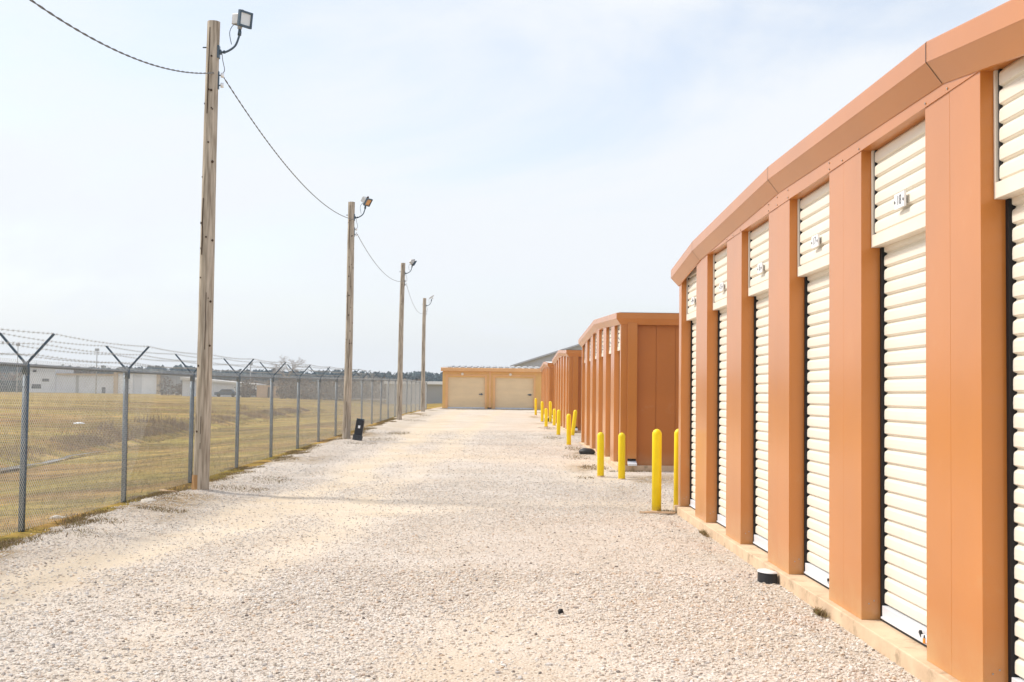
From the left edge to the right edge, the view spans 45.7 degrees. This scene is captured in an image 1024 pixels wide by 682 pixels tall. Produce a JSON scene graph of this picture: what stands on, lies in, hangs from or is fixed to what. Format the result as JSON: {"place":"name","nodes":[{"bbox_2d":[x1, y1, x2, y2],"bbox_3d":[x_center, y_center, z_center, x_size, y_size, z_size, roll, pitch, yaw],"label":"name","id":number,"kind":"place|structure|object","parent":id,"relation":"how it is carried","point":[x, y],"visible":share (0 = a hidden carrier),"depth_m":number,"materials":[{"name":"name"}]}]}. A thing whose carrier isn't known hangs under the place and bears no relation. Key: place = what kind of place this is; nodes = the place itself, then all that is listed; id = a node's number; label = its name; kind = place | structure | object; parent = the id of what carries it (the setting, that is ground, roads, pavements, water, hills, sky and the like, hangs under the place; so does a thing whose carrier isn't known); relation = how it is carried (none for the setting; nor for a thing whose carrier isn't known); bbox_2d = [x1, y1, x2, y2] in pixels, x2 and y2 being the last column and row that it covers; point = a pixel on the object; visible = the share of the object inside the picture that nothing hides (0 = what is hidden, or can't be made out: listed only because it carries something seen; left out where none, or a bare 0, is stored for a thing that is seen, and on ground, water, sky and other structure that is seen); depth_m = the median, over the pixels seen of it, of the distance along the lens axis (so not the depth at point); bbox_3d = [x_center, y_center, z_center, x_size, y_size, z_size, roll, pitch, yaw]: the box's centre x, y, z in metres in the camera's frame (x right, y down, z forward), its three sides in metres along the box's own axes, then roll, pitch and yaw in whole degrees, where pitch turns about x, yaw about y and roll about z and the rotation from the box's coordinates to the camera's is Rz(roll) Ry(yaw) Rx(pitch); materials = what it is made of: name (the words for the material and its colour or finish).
{"place":"outdoors","nodes":[
{"label":"outdoors","id":0,"kind":"place"},
{"bbox_2d":[0,451,97,469],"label":"water","id":1,"kind":"structure","parent":0,"point":[5,468],"depth_m":35.00,"materials":[{"name":"grey liquid"}]},
{"bbox_2d":[0,392,441,541],"bbox_3d":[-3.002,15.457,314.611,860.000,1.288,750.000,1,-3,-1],"label":"ground","id":2,"kind":"structure","parent":0,"point":[171,398],"depth_m":40.52,"materials":[{"name":"yellow plant"}]},
{"bbox_2d":[0,379,22,391],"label":"building","id":3,"kind":"structure","parent":2,"relation":"on","point":[10,385],"depth_m":349.29,"materials":[{"name":"grey metal"}]},
{"bbox_2d":[16,343,19,392],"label":"mast","id":4,"kind":"object","parent":2,"relation":"on","point":[17,369],"visible":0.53,"depth_m":298.72,"materials":[{"name":"grey metal"}]},
{"bbox_2d":[0,370,97,381],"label":"brown wood","id":5,"kind":"object","parent":2,"relation":"on","point":[14,376],"visible":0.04,"depth_m":403.05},
{"bbox_2d":[29,368,113,392],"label":"hangar","id":6,"kind":"structure","parent":2,"relation":"on","point":[60,381],"depth_m":344.07,"materials":[{"name":"white metal"}]},
{"bbox_2d":[95,348,98,392],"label":"mast","id":7,"kind":"object","parent":2,"relation":"on","point":[96,371],"visible":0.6,"depth_m":298.89,"materials":[{"name":"grey metal"}]},
{"bbox_2d":[113,371,188,393],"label":"hangar","id":8,"kind":"structure","parent":2,"relation":"on","point":[120,384],"depth_m":344.09,"materials":[{"name":"grey metal"}]},
{"bbox_2d":[118,373,133,393],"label":"sliding door","id":9,"kind":"structure","parent":8,"relation":"in","point":[120,384],"depth_m":343.96,"materials":[{"name":"white metal"}]},
{"bbox_2d":[142,374,156,393],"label":"sliding door","id":10,"kind":"structure","parent":8,"relation":"in","point":[151,381],"depth_m":344.05,"materials":[{"name":"white metal"}]},
{"bbox_2d":[0,403,309,461],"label":"ditch reeds","id":11,"kind":"object","parent":2,"relation":"on","point":[147,430],"visible":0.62,"depth_m":49.67,"materials":[{"name":"brown plant"}]},
{"bbox_2d":[0,399,356,471],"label":"field tufts","id":12,"kind":"object","parent":2,"relation":"on","point":[108,414],"visible":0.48,"depth_m":65.28,"materials":[{"name":"brown plant"}]},
{"bbox_2d":[0,329,430,535],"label":"chain link fence","id":13,"kind":"object","parent":2,"relation":"on","point":[25,401],"visible":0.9,"depth_m":17.95,"materials":[{"name":"metal"}]},
{"bbox_2d":[0,363,442,382],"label":"wood","id":14,"kind":"object","parent":2,"relation":"on","point":[435,377],"visible":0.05,"depth_m":588.39,"materials":[{"name":"plant"}]},
{"bbox_2d":[180,377,265,396],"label":"hangar","id":15,"kind":"structure","parent":2,"relation":"on","point":[215,386],"depth_m":229.29,"materials":[{"name":"white metal"}]},
{"bbox_2d":[214,389,235,396],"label":"parked car","id":16,"kind":"object","parent":2,"relation":"on","point":[226,391],"visible":0.54,"depth_m":220.47,"materials":[{"name":"metal"}]},
{"bbox_2d":[256,385,283,397],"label":"tan shed","id":17,"kind":"structure","parent":2,"relation":"on","point":[261,392],"depth_m":214.42,"materials":[{"name":"beige metal"}]},
{"bbox_2d":[157,376,420,400],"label":"brush","id":18,"kind":"object","parent":2,"relation":"on","point":[243,391],"visible":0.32,"depth_m":210.12,"materials":[{"name":"plant"}]},
{"bbox_2d":[269,355,309,376],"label":"bare tree","id":19,"kind":"object","parent":2,"relation":"on","point":[275,369],"visible":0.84,"depth_m":260.39,"materials":[{"name":"grey plant"}]},
{"bbox_2d":[357,373,377,381],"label":"bare tree","id":20,"kind":"object","parent":2,"relation":"on","point":[367,375],"visible":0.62,"depth_m":259.83,"materials":[{"name":"grey plant"}]},
{"bbox_2d":[385,381,442,403],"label":"storage hall","id":21,"kind":"structure","parent":2,"relation":"on","point":[434,391],"depth_m":159.74,"materials":[{"name":"grey metal"}]},
{"bbox_2d":[0,414,828,617],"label":"edge weeds","id":22,"kind":"object","parent":2,"relation":"on","point":[6,544],"visible":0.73,"depth_m":17.60,"materials":[{"name":"brown plant"}]},
{"bbox_2d":[0,407,921,681],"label":"gravel lane","id":23,"kind":"structure","parent":2,"relation":"on","point":[460,423],"depth_m":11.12,"materials":[{"name":"beige gravel"}]},
{"bbox_2d":[141,498,156,501],"bbox_3d":[-5.038,2.230,16.871,0.216,0.105,0.197,1,-3,-1],"label":"stone","id":24,"kind":"object","parent":23,"relation":"on","point":[148,500],"visible":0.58,"depth_m":16.82,"materials":[{"name":"stone"}]},
{"bbox_2d":[192,9,252,489],"bbox_3d":[-4.520,-1.233,18.953,0.791,7.974,0.331,1,-3,-1],"label":"light pole","id":25,"kind":"object","parent":23,"relation":"on","point":[241,18],"visible":0.96,"depth_m":18.91,"materials":[{"name":"brown wood"}]},
{"bbox_2d":[30,0,213,73],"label":"overhead cable","id":26,"kind":"object","parent":25,"relation":"attached to","point":[60,19],"visible":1,"depth_m":13.88,"materials":[{"name":"black rubber"}]},
{"bbox_2d":[224,77,352,219],"bbox_3d":[-4.684,-3.768,27.998,0.024,0.640,17.802,1,-3,-1],"label":"overhead cable","id":27,"kind":"object","parent":25,"relation":"attached to","point":[274,150],"visible":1,"depth_m":23.43,"materials":[{"name":"black rubber"}]},
{"bbox_2d":[342,196,372,438],"bbox_3d":[-4.679,-0.511,36.732,0.826,7.782,0.347,1,-3,-1],"label":"light pole","id":28,"kind":"object","parent":23,"relation":"on","point":[346,426],"visible":0.97,"depth_m":36.70,"materials":[{"name":"brown wood"}]},
{"bbox_2d":[352,418,364,440],"bbox_3d":[-4.590,2.665,36.395,0.349,0.715,0.284,1,-3,-1],"label":"plastic case","id":29,"kind":"object","parent":23,"relation":"on","point":[358,431],"visible":0.94,"depth_m":36.31,"materials":[{"name":"plastic"}]},
{"bbox_2d":[396,259,416,419],"bbox_3d":[-4.797,0.151,55.334,0.843,7.786,0.325,1,-3,-1],"label":"light pole","id":30,"kind":"object","parent":23,"relation":"on","point":[400,353],"visible":0.98,"depth_m":55.21,"materials":[{"name":"brown wood"}]},
{"bbox_2d":[356,232,402,281],"bbox_3d":[-4.822,-2.836,46.149,0.022,0.612,18.552,1,-3,-1],"label":"overhead cable","id":31,"kind":"object","parent":30,"relation":"attached to","point":[375,263],"visible":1,"depth_m":42.79,"materials":[{"name":"black rubber"}]},
{"bbox_2d":[421,295,433,411],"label":"light pole","id":32,"kind":"object","parent":23,"relation":"on","point":[423,359],"visible":0.98,"depth_m":72.40,"materials":[{"name":"brown wood"}]},
{"bbox_2d":[535,398,536,414],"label":"bollard","id":33,"kind":"object","parent":23,"relation":"on","point":[535,406],"visible":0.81,"depth_m":67.57,"materials":[{"name":"yellow metal"}]},
{"bbox_2d":[540,401,543,421],"bbox_3d":[1.389,3.518,56.016,0.156,1.477,0.156,0,-3,-1],"label":"bollard","id":34,"kind":"object","parent":23,"relation":"on","point":[542,411],"visible":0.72,"depth_m":55.98,"materials":[{"name":"yellow metal"}]},
{"bbox_2d":[544,408,547,426],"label":"bollard","id":35,"kind":"object","parent":23,"relation":"on","point":[546,418],"visible":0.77,"depth_m":49.47,"materials":[{"name":"yellow metal"}]},
{"bbox_2d":[549,401,551,421],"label":"bollard","id":36,"kind":"object","parent":23,"relation":"on","point":[550,411],"visible":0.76,"depth_m":55.18,"materials":[{"name":"yellow metal"}]},
{"bbox_2d":[552,409,555,425],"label":"bollard","id":37,"kind":"object","parent":23,"relation":"on","point":[554,417],"visible":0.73,"depth_m":51.07,"materials":[{"name":"yellow metal"}]},
{"bbox_2d":[556,410,560,434],"bbox_3d":[1.610,3.117,42.123,0.156,1.477,0.156,1,-3,0],"label":"bollard","id":38,"kind":"object","parent":23,"relation":"on","point":[558,420],"visible":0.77,"depth_m":42.08,"materials":[{"name":"yellow metal"}]},
{"bbox_2d":[566,414,570,444],"bbox_3d":[1.655,2.859,35.426,0.156,1.477,0.156,0,-2,-1],"label":"bollard","id":39,"kind":"object","parent":23,"relation":"on","point":[568,429],"visible":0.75,"depth_m":35.38,"materials":[{"name":"yellow metal"}]},
{"bbox_2d":[571,410,576,435],"bbox_3d":[2.093,3.098,41.727,0.156,1.477,0.156,7,-3,0],"label":"bollard","id":40,"kind":"object","parent":23,"relation":"on","point":[573,422],"visible":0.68,"depth_m":41.69,"materials":[{"name":"yellow metal"}]},
{"bbox_2d":[579,448,594,453],"bbox_3d":[1.881,2.783,30.689,0.420,0.157,0.184,0,-3,14],"label":"bait box","id":41,"kind":"object","parent":23,"relation":"on","point":[586,451],"visible":1,"depth_m":30.63,"materials":[{"name":"black plastic"}]},
{"bbox_2d":[597,432,604,476],"bbox_3d":[1.704,2.493,23.385,0.156,1.477,0.156,0,-3,-1],"label":"bollard","id":42,"kind":"object","parent":23,"relation":"on","point":[600,454],"visible":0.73,"depth_m":23.35,"materials":[{"name":"yellow metal"}]},
{"bbox_2d":[618,433,625,479],"bbox_3d":[2.050,2.453,22.735,0.156,1.477,0.156,0,-2,-1],"label":"bollard","id":43,"kind":"object","parent":23,"relation":"on","point":[621,456],"visible":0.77,"depth_m":22.69,"materials":[{"name":"yellow metal"}]},
{"bbox_2d":[651,429,661,510],"bbox_3d":[1.987,1.948,16.700,0.156,1.477,0.156,1,-3,-1],"label":"bollard","id":44,"kind":"object","parent":23,"relation":"on","point":[656,464],"visible":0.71,"depth_m":16.66,"materials":[{"name":"yellow metal"}]},
{"bbox_2d":[640,511,674,513],"bbox_3d":[1.965,2.312,16.424,0.480,0.026,0.055,1,-3,2],"label":"weathered board","id":45,"kind":"object","parent":23,"relation":"on","point":[671,512],"visible":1,"depth_m":16.41,"materials":[{"name":"brown wood"}]},
{"bbox_2d":[673,429,677,509],"bbox_3d":[2.326,1.965,16.994,0.156,1.477,0.156,1,-3,0],"label":"bollard","id":46,"kind":"object","parent":23,"relation":"on","point":[675,501],"visible":0.25,"depth_m":16.96,"materials":[{"name":"yellow metal"}]},
{"bbox_2d":[757,568,777,583],"bbox_3d":[2.198,2.040,10.556,0.118,0.100,0.258,1,-3,-13],"label":"bait box","id":47,"kind":"object","parent":23,"relation":"on","point":[766,576],"visible":1,"depth_m":10.47,"materials":[{"name":"black plastic"}]},
{"bbox_2d":[440,365,541,409],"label":"garage building","id":48,"kind":"structure","parent":2,"relation":"on","point":[464,387],"depth_m":87.98,"materials":[{"name":"orange metal"}]},
{"bbox_2d":[448,377,484,407],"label":"roll up door","id":49,"kind":"structure","parent":48,"relation":"in","point":[463,392],"depth_m":87.99,"materials":[{"name":"metal"}]},
{"bbox_2d":[495,378,533,408],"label":"roll up door","id":50,"kind":"structure","parent":48,"relation":"in","point":[510,393],"depth_m":88.04,"materials":[{"name":"metal"}]},
{"bbox_2d":[510,344,581,366],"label":"warehouse","id":51,"kind":"structure","parent":2,"relation":"on","point":[538,361],"depth_m":130.05,"materials":[{"name":"grey metal"}]},
{"bbox_2d":[540,362,553,417],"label":"storage building","id":52,"kind":"structure","parent":2,"relation":"on","point":[547,382],"depth_m":64.34,"materials":[{"name":"orange metal"}]},
{"bbox_2d":[552,350,581,432],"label":"storage building","id":53,"kind":"structure","parent":2,"relation":"on","point":[567,380],"depth_m":45.36,"materials":[{"name":"orange metal"}]},
{"bbox_2d":[578,312,678,471],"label":"storage building","id":54,"kind":"structure","parent":2,"relation":"on","point":[630,375],"depth_m":25.12,"materials":[{"name":"orange metal"}]},
{"bbox_2d":[671,0,1023,681],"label":"storage building","id":55,"kind":"structure","parent":2,"relation":"on","point":[848,279],"depth_m":8.10,"materials":[{"name":"orange metal"}]},
{"bbox_2d":[689,319,695,508],"bbox_3d":[2.462,0.935,15.974,0.062,2.582,1.208,1,-3,-1],"label":"roll up door","id":56,"kind":"structure","parent":55,"relation":"in","point":[692,501],"depth_m":16.42,"materials":[{"name":"beige paint"}]},
{"bbox_2d":[717,308,726,527],"bbox_3d":[2.482,0.845,13.896,0.062,2.582,1.208,1,-3,-1],"label":"roll up door","id":57,"kind":"structure","parent":55,"relation":"in","point":[721,518],"depth_m":14.28,"materials":[{"name":"beige paint"}]},
{"bbox_2d":[753,291,768,552],"bbox_3d":[2.501,0.754,11.819,0.062,2.582,1.208,1,-3,-1],"label":"roll up door","id":58,"kind":"structure","parent":55,"relation":"in","point":[760,540],"depth_m":12.13,"materials":[{"name":"beige paint"}]},
{"bbox_2d":[804,268,828,588],"bbox_3d":[2.508,0.663,9.741,0.089,2.582,1.208,1,-3,-1],"label":"roll up door","id":59,"kind":"structure","parent":55,"relation":"in","point":[817,569],"depth_m":9.99,"materials":[{"name":"beige paint"}]},
{"bbox_2d":[881,231,926,646],"bbox_3d":[2.527,0.572,7.663,0.089,2.582,1.208,1,-3,-1],"label":"roll up door","id":60,"kind":"structure","parent":55,"relation":"in","point":[905,555],"depth_m":7.83,"materials":[{"name":"beige paint"}]},
{"bbox_2d":[1012,194,1023,681],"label":"roll up door","id":61,"kind":"structure","parent":55,"relation":"in","point":[1018,201],"depth_m":6.13,"materials":[{"name":"beige paint"}]},
{"bbox_2d":[0,0,1008,374],"label":"sky","id":62,"kind":"structure","parent":0,"point":[545,168],"materials":[{"name":"white"}]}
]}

